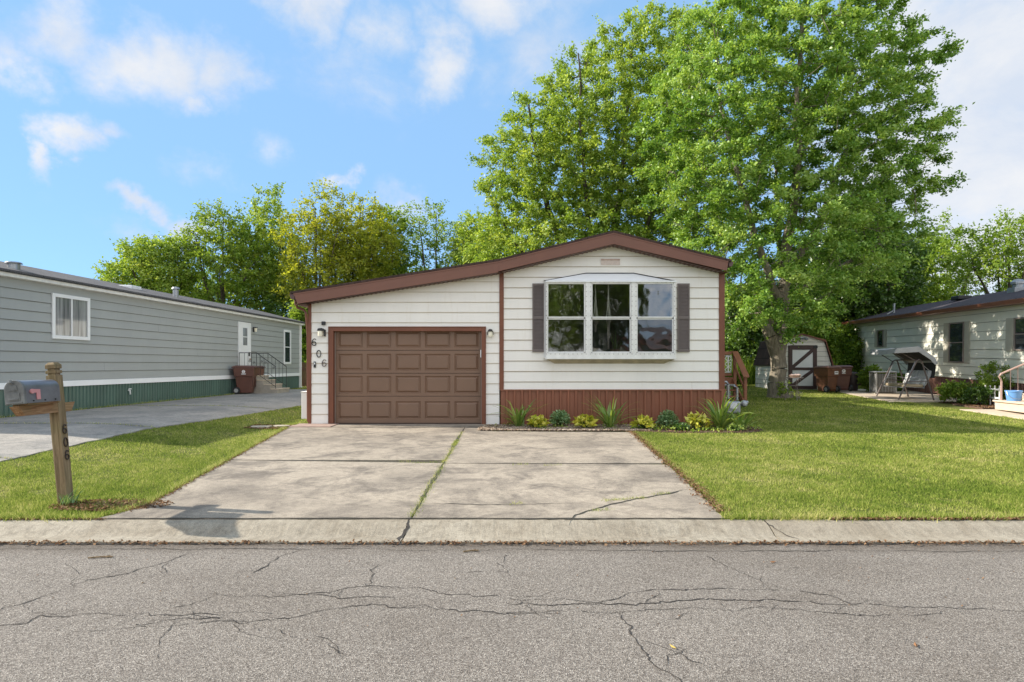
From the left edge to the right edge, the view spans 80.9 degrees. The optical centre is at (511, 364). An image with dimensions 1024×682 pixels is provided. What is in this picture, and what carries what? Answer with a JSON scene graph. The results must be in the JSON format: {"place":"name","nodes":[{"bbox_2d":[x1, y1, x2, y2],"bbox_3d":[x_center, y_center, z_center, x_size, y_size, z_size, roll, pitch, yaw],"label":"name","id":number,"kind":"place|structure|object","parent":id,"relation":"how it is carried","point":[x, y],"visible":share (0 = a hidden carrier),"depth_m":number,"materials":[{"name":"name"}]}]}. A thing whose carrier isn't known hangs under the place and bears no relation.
{"place":"outdoors","nodes":[
{"label":"outdoors","id":0,"kind":"place"},
{"bbox_2d":[0,389,306,461],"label":"neighbour driveway","id":1,"kind":"structure","parent":0,"point":[21,437],"depth_m":12.93,"materials":[{"name":"grey concrete"}]},
{"bbox_2d":[100,424,723,519],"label":"driveway","id":2,"kind":"structure","parent":0,"point":[350,471],"depth_m":7.29,"materials":[{"name":"concrete"}]},
{"bbox_2d":[0,543,1023,681],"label":"road","id":3,"kind":"structure","parent":0,"point":[798,619],"depth_m":3.63,"materials":[{"name":"grey asphalt"}]},
{"bbox_2d":[88,555,112,558],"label":"twig","id":4,"kind":"object","parent":3,"relation":"on","point":[100,556],"visible":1,"depth_m":4.66,"materials":[{"name":"brown wood"}]},
{"bbox_2d":[0,402,1023,641],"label":"leaf litter","id":5,"kind":"object","parent":3,"relation":"on","point":[112,503],"visible":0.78,"depth_m":5.45,"materials":[{"name":"brown plant"}]},
{"bbox_2d":[0,384,1023,522],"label":"ground","id":6,"kind":"structure","parent":0,"point":[943,405],"depth_m":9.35,"materials":[{"name":"green plant"}]},
{"bbox_2d":[4,362,74,504],"bbox_3d":[-4.566,0.791,5.920,0.198,1.640,0.779,-5,0,0],"label":"mailbox","id":7,"kind":"object","parent":6,"relation":"on","point":[30,397],"visible":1,"depth_m":6.07,"materials":[{"name":"brown wood"}]},
{"bbox_2d":[4,380,26,405],"bbox_3d":[-4.622,0.257,5.566,0.185,0.231,0.071,-5,0,0],"label":"box door","id":8,"kind":"structure","parent":7,"relation":"in","point":[14,390],"depth_m":5.57,"materials":[{"name":"grey metal"}]},
{"bbox_2d":[53,485,82,504],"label":"weed","id":9,"kind":"object","parent":6,"relation":"on","point":[67,501],"visible":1,"depth_m":6.03,"materials":[{"name":"green plant"}]},
{"bbox_2d":[91,230,209,297],"bbox_3d":[-22.302,-3.554,36.986,6.987,9.461,5.556,0,0,16],"label":"tree","id":10,"kind":"object","parent":6,"relation":"on","point":[153,266],"visible":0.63,"depth_m":35.90,"materials":[{"name":"green plant"}]},
{"bbox_2d":[0,261,304,416],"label":"mobile home","id":11,"kind":"object","parent":6,"relation":"on","point":[104,343],"visible":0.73,"depth_m":17.22,"materials":[{"name":"grey"}]},
{"bbox_2d":[52,293,89,339],"bbox_3d":[-11.096,-1.188,15.136,0.035,1.105,1.210,0,0,3],"label":"window","id":12,"kind":"structure","parent":11,"relation":"in","point":[70,314],"depth_m":15.11,"materials":[{"name":"glass"}]},
{"bbox_2d":[238,322,250,364],"bbox_3d":[-10.624,-0.615,23.942,0.116,2.140,0.980,0,0,3],"label":"door","id":13,"kind":"structure","parent":11,"relation":"in","point":[244,329],"depth_m":23.90,"materials":[{"name":"white paint"}]},
{"bbox_2d":[284,330,290,363],"bbox_3d":[-10.460,-0.820,27.968,0.035,1.590,0.780,0,0,3],"label":"window","id":14,"kind":"structure","parent":11,"relation":"in","point":[287,333],"depth_m":27.99,"materials":[{"name":"glass"}]},
{"bbox_2d":[165,267,236,304],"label":"tree","id":15,"kind":"object","parent":6,"relation":"on","point":[199,280],"visible":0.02,"depth_m":43.97,"materials":[{"name":"green plant"}]},
{"bbox_2d":[164,197,290,311],"bbox_3d":[-17.862,-4.719,38.160,8.170,11.776,6.087,0,0,0],"label":"tree","id":16,"kind":"object","parent":6,"relation":"on","point":[218,268],"visible":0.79,"depth_m":37.23,"materials":[{"name":"green plant"}]},
{"bbox_2d":[231,365,258,393],"bbox_3d":[-10.253,0.569,23.044,0.908,1.085,0.692,0,0,-10],"label":"wheeled bin","id":17,"kind":"object","parent":6,"relation":"on","point":[245,376],"visible":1,"depth_m":22.79,"materials":[{"name":"brown plastic"}]},
{"bbox_2d":[245,365,265,374],"bbox_3d":[-10.383,0.569,23.856,0.908,1.085,0.692,0,0,10],"label":"wheeled bin","id":18,"kind":"object","parent":6,"relation":"on","point":[262,371],"visible":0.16,"depth_m":23.89,"materials":[{"name":"brown plastic"}]},
{"bbox_2d":[251,425,271,428],"bbox_3d":[-5.447,1.359,12.982,0.438,0.065,0.369,0,0,0],"label":"stepping stone","id":19,"kind":"object","parent":6,"relation":"on","point":[262,427],"visible":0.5,"depth_m":12.89,"materials":[{"name":"grey stone"}]},
{"bbox_2d":[214,182,312,314],"bbox_3d":[-16.124,-5.341,40.126,6.889,13.058,5.852,0,0,0],"label":"tree","id":20,"kind":"object","parent":6,"relation":"on","point":[259,221],"visible":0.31,"depth_m":38.79,"materials":[{"name":"green plant"}]},
{"bbox_2d":[239,352,288,393],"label":"entry stairs","id":21,"kind":"structure","parent":6,"relation":"on","point":[265,384],"depth_m":23.41,"materials":[{"name":"concrete"}]},
{"bbox_2d":[253,283,295,317],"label":"shrub","id":22,"kind":"object","parent":6,"relation":"on","point":[269,306],"visible":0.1,"depth_m":36.30,"materials":[{"name":"green plant"}]},
{"bbox_2d":[282,299,307,362],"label":"shrub","id":23,"kind":"object","parent":6,"relation":"on","point":[296,314],"visible":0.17,"depth_m":32.37,"materials":[{"name":"green plant"}]},
{"bbox_2d":[302,363,306,386],"bbox_3d":[-10.290,0.545,30.419,1.020,1.310,0.062,0,0,0],"label":"fence","id":24,"kind":"object","parent":6,"relation":"on","point":[304,374],"visible":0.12,"depth_m":30.39,"materials":[{"name":"brown wood"}]},
{"bbox_2d":[267,177,358,303],"bbox_3d":[-12.065,-5.109,37.183,5.294,12.584,5.650,0,0,0],"label":"tree","id":25,"kind":"object","parent":6,"relation":"on","point":[320,262],"visible":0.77,"depth_m":36.19,"materials":[{"name":"green plant"}]},
{"bbox_2d":[289,423,338,426],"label":"paving slab","id":26,"kind":"structure","parent":6,"relation":"on","point":[312,425],"depth_m":13.26,"materials":[{"name":"beige concrete"}]},
{"bbox_2d":[309,190,408,285],"bbox_3d":[-9.923,-4.984,38.595,6.621,12.293,5.812,0,0,0],"label":"tree","id":27,"kind":"object","parent":6,"relation":"on","point":[363,265],"visible":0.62,"depth_m":37.71,"materials":[{"name":"green plant"}]},
{"bbox_2d":[358,200,420,277],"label":"tree","id":28,"kind":"object","parent":6,"relation":"on","point":[401,269],"visible":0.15,"depth_m":40.45,"materials":[{"name":"green plant"}]},
{"bbox_2d":[375,196,469,271],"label":"tree","id":29,"kind":"object","parent":6,"relation":"on","point":[434,244],"visible":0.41,"depth_m":41.34,"materials":[{"name":"green plant"}]},
{"bbox_2d":[442,206,526,266],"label":"tree","id":30,"kind":"object","parent":6,"relation":"on","point":[462,231],"visible":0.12,"depth_m":39.11,"materials":[{"name":"green plant"}]},
{"bbox_2d":[289,230,732,423],"bbox_3d":[-0.007,-0.770,22.328,9.925,4.440,17.945,0,0,0],"label":"mobile home","id":31,"kind":"object","parent":6,"relation":"on","point":[472,343],"visible":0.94,"depth_m":13.69,"materials":[{"name":"beige"}]},
{"bbox_2d":[335,331,481,423],"bbox_3d":[-2.379,0.253,13.810,3.373,2.214,0.080,0,0,0],"label":"garage door","id":32,"kind":"structure","parent":31,"relation":"in","point":[382,377],"depth_m":13.80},
{"bbox_2d":[591,284,597,318],"bbox_3d":[1.906,-1.300,13.720,0.190,1.120,0.185,0,0,0],"label":"plant hanger","id":33,"kind":"object","parent":31,"relation":"hanging from","point":[595,311],"visible":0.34,"depth_m":13.71,"materials":[{"name":"fabric"}]},
{"bbox_2d":[606,284,610,316],"bbox_3d":[2.219,-1.110,13.780,0.128,1.500,0.135,0,0,0],"label":"plant hanger","id":34,"kind":"object","parent":31,"relation":"hanging from","point":[608,311],"visible":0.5,"depth_m":13.77,"materials":[{"name":"fabric"}]},
{"bbox_2d":[544,273,676,363],"bbox_3d":[2.218,-1.060,13.589,2.998,2.069,0.322,0,0,0],"label":"bay window","id":35,"kind":"structure","parent":31,"relation":"in","point":[610,340],"depth_m":13.50,"materials":[{"name":"white metal"}]},
{"bbox_2d":[0,519,1023,543],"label":"kerb","id":36,"kind":"structure","parent":6,"relation":"on","point":[414,530],"depth_m":5.29,"materials":[{"name":"concrete"}]},
{"bbox_2d":[454,0,738,271],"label":"maple tree","id":37,"kind":"object","parent":6,"relation":"on","point":[607,202],"visible":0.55,"depth_m":28.13,"materials":[{"name":"green plant"}]},
{"bbox_2d":[491,423,763,433],"bbox_3d":[2.390,1.417,12.999,6.020,0.126,1.897,0,0,0],"label":"flower bed","id":38,"kind":"object","parent":6,"relation":"on","point":[700,431],"visible":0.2,"depth_m":12.40,"materials":[{"name":"brown soil"}]},
{"bbox_2d":[487,399,546,425],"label":"daylily","id":39,"kind":"object","parent":38,"relation":"on","point":[517,417],"visible":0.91,"depth_m":13.01,"materials":[{"name":"green plant"}]},
{"bbox_2d":[526,414,549,427],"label":"hosta","id":40,"kind":"object","parent":38,"relation":"on","point":[540,420],"visible":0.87,"depth_m":12.76,"materials":[{"name":"yellow plant"}]},
{"bbox_2d":[549,410,571,425],"bbox_3d":[1.049,1.164,13.110,0.519,0.406,0.528,0,0,0],"label":"sedum","id":41,"kind":"object","parent":38,"relation":"on","point":[559,416],"visible":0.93,"depth_m":13.01,"materials":[{"name":"green plant"}]},
{"bbox_2d":[477,424,652,430],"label":"pebbles","id":42,"kind":"object","parent":38,"relation":"on","point":[571,427],"visible":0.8,"depth_m":12.60,"materials":[{"name":"grey gravel"}]},
{"bbox_2d":[572,413,598,427],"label":"hosta","id":43,"kind":"object","parent":38,"relation":"on","point":[590,421],"visible":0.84,"depth_m":12.69,"materials":[{"name":"yellow plant"}]},
{"bbox_2d":[584,395,638,426],"bbox_3d":[2.063,0.943,12.993,1.455,0.837,1.374,0,0,-34],"label":"daylily","id":44,"kind":"object","parent":38,"relation":"on","point":[610,419],"visible":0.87,"depth_m":12.84,"materials":[{"name":"green plant"}]},
{"bbox_2d":[495,422,763,431],"bbox_3d":[2.448,1.320,12.734,5.806,0.136,1.383,0,0,0],"label":"ground cover","id":45,"kind":"object","parent":38,"relation":"on","point":[698,429],"visible":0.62,"depth_m":12.53,"materials":[{"name":"green plant"}]},
{"bbox_2d":[630,414,655,428],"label":"hosta","id":46,"kind":"object","parent":38,"relation":"on","point":[644,421],"visible":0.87,"depth_m":12.55,"materials":[{"name":"yellow plant"}]},
{"bbox_2d":[655,409,679,425],"bbox_3d":[3.356,1.165,12.995,0.530,0.404,0.535,0,0,36],"label":"sedum","id":47,"kind":"object","parent":38,"relation":"on","point":[666,417],"visible":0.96,"depth_m":12.93,"materials":[{"name":"green plant"}]},
{"bbox_2d":[673,422,689,429],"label":"weed","id":48,"kind":"object","parent":38,"relation":"on","point":[681,425],"visible":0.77,"depth_m":12.36,"materials":[{"name":"green plant"}]},
{"bbox_2d":[684,411,713,428],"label":"hosta","id":49,"kind":"object","parent":38,"relation":"on","point":[692,420],"visible":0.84,"depth_m":12.49,"materials":[{"name":"yellow plant"}]},
{"bbox_2d":[693,389,753,428],"bbox_3d":[4.406,0.927,12.718,1.381,0.869,1.859,0,0,-25],"label":"daylily","id":50,"kind":"object","parent":38,"relation":"on","point":[718,416],"visible":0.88,"depth_m":12.59,"materials":[{"name":"green plant"}]},
{"bbox_2d":[725,423,746,430],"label":"weed","id":51,"kind":"object","parent":38,"relation":"on","point":[734,426],"visible":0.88,"depth_m":12.27,"materials":[{"name":"green plant"}]},
{"bbox_2d":[727,412,763,426],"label":"daylily","id":52,"kind":"object","parent":38,"relation":"on","point":[740,420],"visible":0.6,"depth_m":12.48,"materials":[{"name":"green plant"}]},
{"bbox_2d":[725,351,748,400],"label":"deck stairs","id":53,"kind":"structure","parent":6,"relation":"on","point":[737,359],"depth_m":19.49,"materials":[{"name":"brown wood"}]},
{"bbox_2d":[725,381,748,413],"bbox_3d":[5.338,0.922,14.734,0.884,1.057,0.386,0,0,14],"label":"gas meter","id":54,"kind":"object","parent":6,"relation":"on","point":[743,403],"visible":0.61,"depth_m":14.62,"materials":[{"name":"grey metal"}]},
{"bbox_2d":[725,280,770,369],"bbox_3d":[12.430,-1.471,33.316,4.477,6.317,4.206,0,0,0],"label":"shrub","id":55,"kind":"object","parent":6,"relation":"on","point":[757,338],"visible":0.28,"depth_m":32.38,"materials":[{"name":"green plant"}]},
{"bbox_2d":[740,269,792,349],"bbox_3d":[14.358,-2.408,34.956,4.333,7.009,3.371,0,0,-38],"label":"shrub","id":56,"kind":"object","parent":6,"relation":"on","point":[777,284],"visible":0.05,"depth_m":34.58,"materials":[{"name":"green plant"}]},
{"bbox_2d":[776,380,794,397],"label":"shrub","id":57,"kind":"object","parent":6,"relation":"on","point":[780,392],"visible":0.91,"depth_m":21.61,"materials":[{"name":"green plant"}]},
{"bbox_2d":[749,302,830,365],"bbox_3d":[15.170,-1.019,33.040,4.636,4.877,4.022,0,0,0],"label":"shrub","id":58,"kind":"object","parent":6,"relation":"on","point":[805,330],"visible":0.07,"depth_m":32.12,"materials":[{"name":"green plant"}]},
{"bbox_2d":[753,334,833,389],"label":"shed","id":59,"kind":"structure","parent":6,"relation":"on","point":[804,358],"depth_m":26.44,"materials":[{"name":"white wood"}]},
{"bbox_2d":[788,345,817,388],"bbox_3d":[12.798,0.108,26.414,1.220,1.925,0.079,0,0,6],"label":"door","id":60,"kind":"structure","parent":59,"relation":"in","point":[801,360],"depth_m":26.43,"materials":[{"name":"white paint"}]},
{"bbox_2d":[783,377,803,400],"bbox_3d":[9.722,0.831,20.683,0.634,0.787,0.665,0,0,0],"label":"bistro table","id":61,"kind":"object","parent":6,"relation":"on","point":[796,394],"visible":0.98,"depth_m":20.64,"materials":[{"name":"white metal"}]},
{"bbox_2d":[789,374,800,376],"bbox_3d":[9.740,0.372,20.680,0.400,0.131,0.394,0,0,0],"label":"basket","id":62,"kind":"object","parent":61,"relation":"on","point":[795,375],"visible":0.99,"depth_m":20.56,"materials":[{"name":"wicker"}]},
{"bbox_2d":[625,0,974,397],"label":"maple tree","id":63,"kind":"object","parent":6,"relation":"on","point":[807,114],"visible":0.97,"depth_m":20.35,"materials":[{"name":"green plant"}]},
{"bbox_2d":[768,242,868,337],"bbox_3d":[18.323,-3.313,35.861,6.868,8.917,6.510,0,0,-27],"label":"tree","id":64,"kind":"object","parent":6,"relation":"on","point":[805,270],"visible":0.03,"depth_m":34.44,"materials":[{"name":"green plant"}]},
{"bbox_2d":[812,366,841,391],"bbox_3d":[13.062,0.590,24.868,0.692,1.085,0.908,0,0,-20],"label":"wheeled bin","id":65,"kind":"object","parent":6,"relation":"on","point":[826,378],"visible":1,"depth_m":24.65,"materials":[{"name":"brown plastic"}]},
{"bbox_2d":[821,318,864,374],"bbox_3d":[17.405,-0.350,31.592,3.030,4.202,2.888,0,0,-25],"label":"shrub","id":66,"kind":"object","parent":6,"relation":"on","point":[845,345],"visible":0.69,"depth_m":30.83,"materials":[{"name":"green plant"}]},
{"bbox_2d":[792,178,934,338],"bbox_3d":[19.276,-4.553,33.146,7.389,11.450,7.525,0,0,0],"label":"tree","id":67,"kind":"object","parent":6,"relation":"on","point":[883,300],"visible":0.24,"depth_m":31.54,"materials":[{"name":"green plant"}]},
{"bbox_2d":[856,363,883,390],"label":"shrub","id":68,"kind":"object","parent":6,"relation":"on","point":[863,379],"visible":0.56,"depth_m":24.83,"materials":[{"name":"green plant"}]},
{"bbox_2d":[883,370,906,390],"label":"shrub","id":69,"kind":"object","parent":6,"relation":"on","point":[899,378],"visible":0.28,"depth_m":25.34,"materials":[{"name":"green plant"}]},
{"bbox_2d":[875,228,974,304],"bbox_3d":[25.470,-3.868,38.873,7.385,9.995,6.624,0,0,0],"label":"tree","id":70,"kind":"object","parent":6,"relation":"on","point":[937,244],"visible":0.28,"depth_m":37.29,"materials":[{"name":"green plant"}]},
{"bbox_2d":[841,279,1023,401],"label":"mobile home","id":71,"kind":"object","parent":6,"relation":"on","point":[962,337],"visible":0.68,"depth_m":21.91,"materials":[{"name":"grey"}]},
{"bbox_2d":[877,330,882,346],"bbox_3d":[17.470,-1.245,28.480,0.035,0.810,0.663,0,1,11],"label":"window","id":72,"kind":"structure","parent":71,"relation":"in","point":[879,332],"depth_m":28.50,"materials":[{"name":"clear glass"}]},
{"bbox_2d":[948,322,963,362],"bbox_3d":[16.128,-0.804,21.811,0.035,1.470,1.020,0,1,11],"label":"window","id":73,"kind":"structure","parent":71,"relation":"in","point":[956,329],"depth_m":21.80,"materials":[{"name":"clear glass"}]},
{"bbox_2d":[1013,317,1023,350],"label":"window","id":74,"kind":"structure","parent":71,"relation":"in","point":[1018,328],"depth_m":18.30,"materials":[{"name":"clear glass"}]},
{"bbox_2d":[924,208,994,296],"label":"tree","id":75,"kind":"object","parent":6,"relation":"on","point":[960,230],"visible":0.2,"depth_m":41.05,"materials":[{"name":"green plant"}]},
{"bbox_2d":[952,402,994,408],"bbox_3d":[14.631,1.319,18.580,1.696,0.162,2.922,0,0,11],"label":"flower bed","id":76,"kind":"object","parent":6,"relation":"on","point":[977,407],"visible":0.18,"depth_m":17.87,"materials":[{"name":"brown soil"}]},
{"bbox_2d":[934,379,970,403],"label":"shrub","id":77,"kind":"object","parent":76,"relation":"on","point":[952,389],"visible":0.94,"depth_m":19.15,"materials":[{"name":"green plant"}]},
{"bbox_2d":[958,385,997,404],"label":"shrub","id":78,"kind":"object","parent":76,"relation":"on","point":[980,394],"visible":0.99,"depth_m":18.45,"materials":[{"name":"green plant"}]},
{"bbox_2d":[976,385,999,404],"bbox_3d":[14.710,0.940,18.875,0.040,0.620,1.750,0,0,4],"label":"lattice fence","id":79,"kind":"object","parent":76,"relation":"on","point":[994,397],"visible":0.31,"depth_m":18.25,"materials":[{"name":"white wood"}]},
{"bbox_2d":[968,360,1016,404],"bbox_3d":[15.062,0.586,18.857,1.262,1.462,1.066,0,0,0],"label":"shrub","id":80,"kind":"object","parent":76,"relation":"on","point":[988,376],"visible":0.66,"depth_m":18.74,"materials":[{"name":"green plant"}]},
{"bbox_2d":[941,205,1023,293],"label":"tree","id":81,"kind":"object","parent":6,"relation":"on","point":[1010,252],"visible":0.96,"depth_m":30.91,"materials":[{"name":"green plant"}]},
{"bbox_2d":[992,270,1021,292],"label":"tree","id":82,"kind":"object","parent":6,"relation":"on","point":[1018,274],"visible":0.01,"depth_m":38.39,"materials":[{"name":"green plant"}]},
{"bbox_2d":[0,0,1023,311],"label":"sky","id":83,"kind":"structure","parent":0,"point":[117,117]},
{"bbox_2d":[725,355,755,384],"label":"tall grass","id":84,"kind":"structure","parent":0,"point":[751,379],"depth_m":31.64,"materials":[{"name":"green plant"}]},
{"bbox_2d":[840,389,1023,419],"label":"patio","id":85,"kind":"structure","parent":0,"point":[914,396],"depth_m":21.20,"materials":[{"name":"beige concrete"}]},
{"bbox_2d":[832,365,852,390],"bbox_3d":[13.793,0.562,25.167,0.692,1.085,0.908,0,0,12],"label":"wheeled bin","id":86,"kind":"object","parent":85,"relation":"on","point":[843,380],"visible":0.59,"depth_m":24.88,"materials":[{"name":"brown plastic"}]},
{"bbox_2d":[848,372,858,390],"bbox_3d":[14.450,0.698,25.500,0.540,0.800,0.540,0,0,0],"label":"rubbish can","id":87,"kind":"object","parent":85,"relation":"on","point":[853,380],"visible":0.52,"depth_m":25.29,"materials":[{"name":"plastic"}]},
{"bbox_2d":[868,371,898,393],"bbox_3d":[14.750,0.723,23.900,0.840,0.930,0.840,0,0,11],"label":"air conditioner","id":88,"kind":"object","parent":85,"relation":"on","point":[875,381],"visible":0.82,"depth_m":23.60,"materials":[{"name":"grey metal"}]},
{"bbox_2d":[870,346,937,399],"bbox_3d":[13.842,0.290,21.322,1.342,1.822,2.172,0,0,11],"label":"garden swing","id":89,"kind":"object","parent":85,"relation":"on","point":[920,362],"visible":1,"depth_m":20.84,"materials":[{"name":"grey fabric"}]},
{"bbox_2d":[993,363,1023,412],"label":"entry stairs","id":90,"kind":"structure","parent":85,"relation":"on","point":[1006,405],"depth_m":16.61,"materials":[{"name":"beige concrete"}]},
{"bbox_2d":[1004,390,1023,400],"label":"bucket","id":91,"kind":"object","parent":90,"relation":"on","point":[1013,395],"visible":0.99,"depth_m":16.30,"materials":[{"name":"blue plastic"}]}
]}

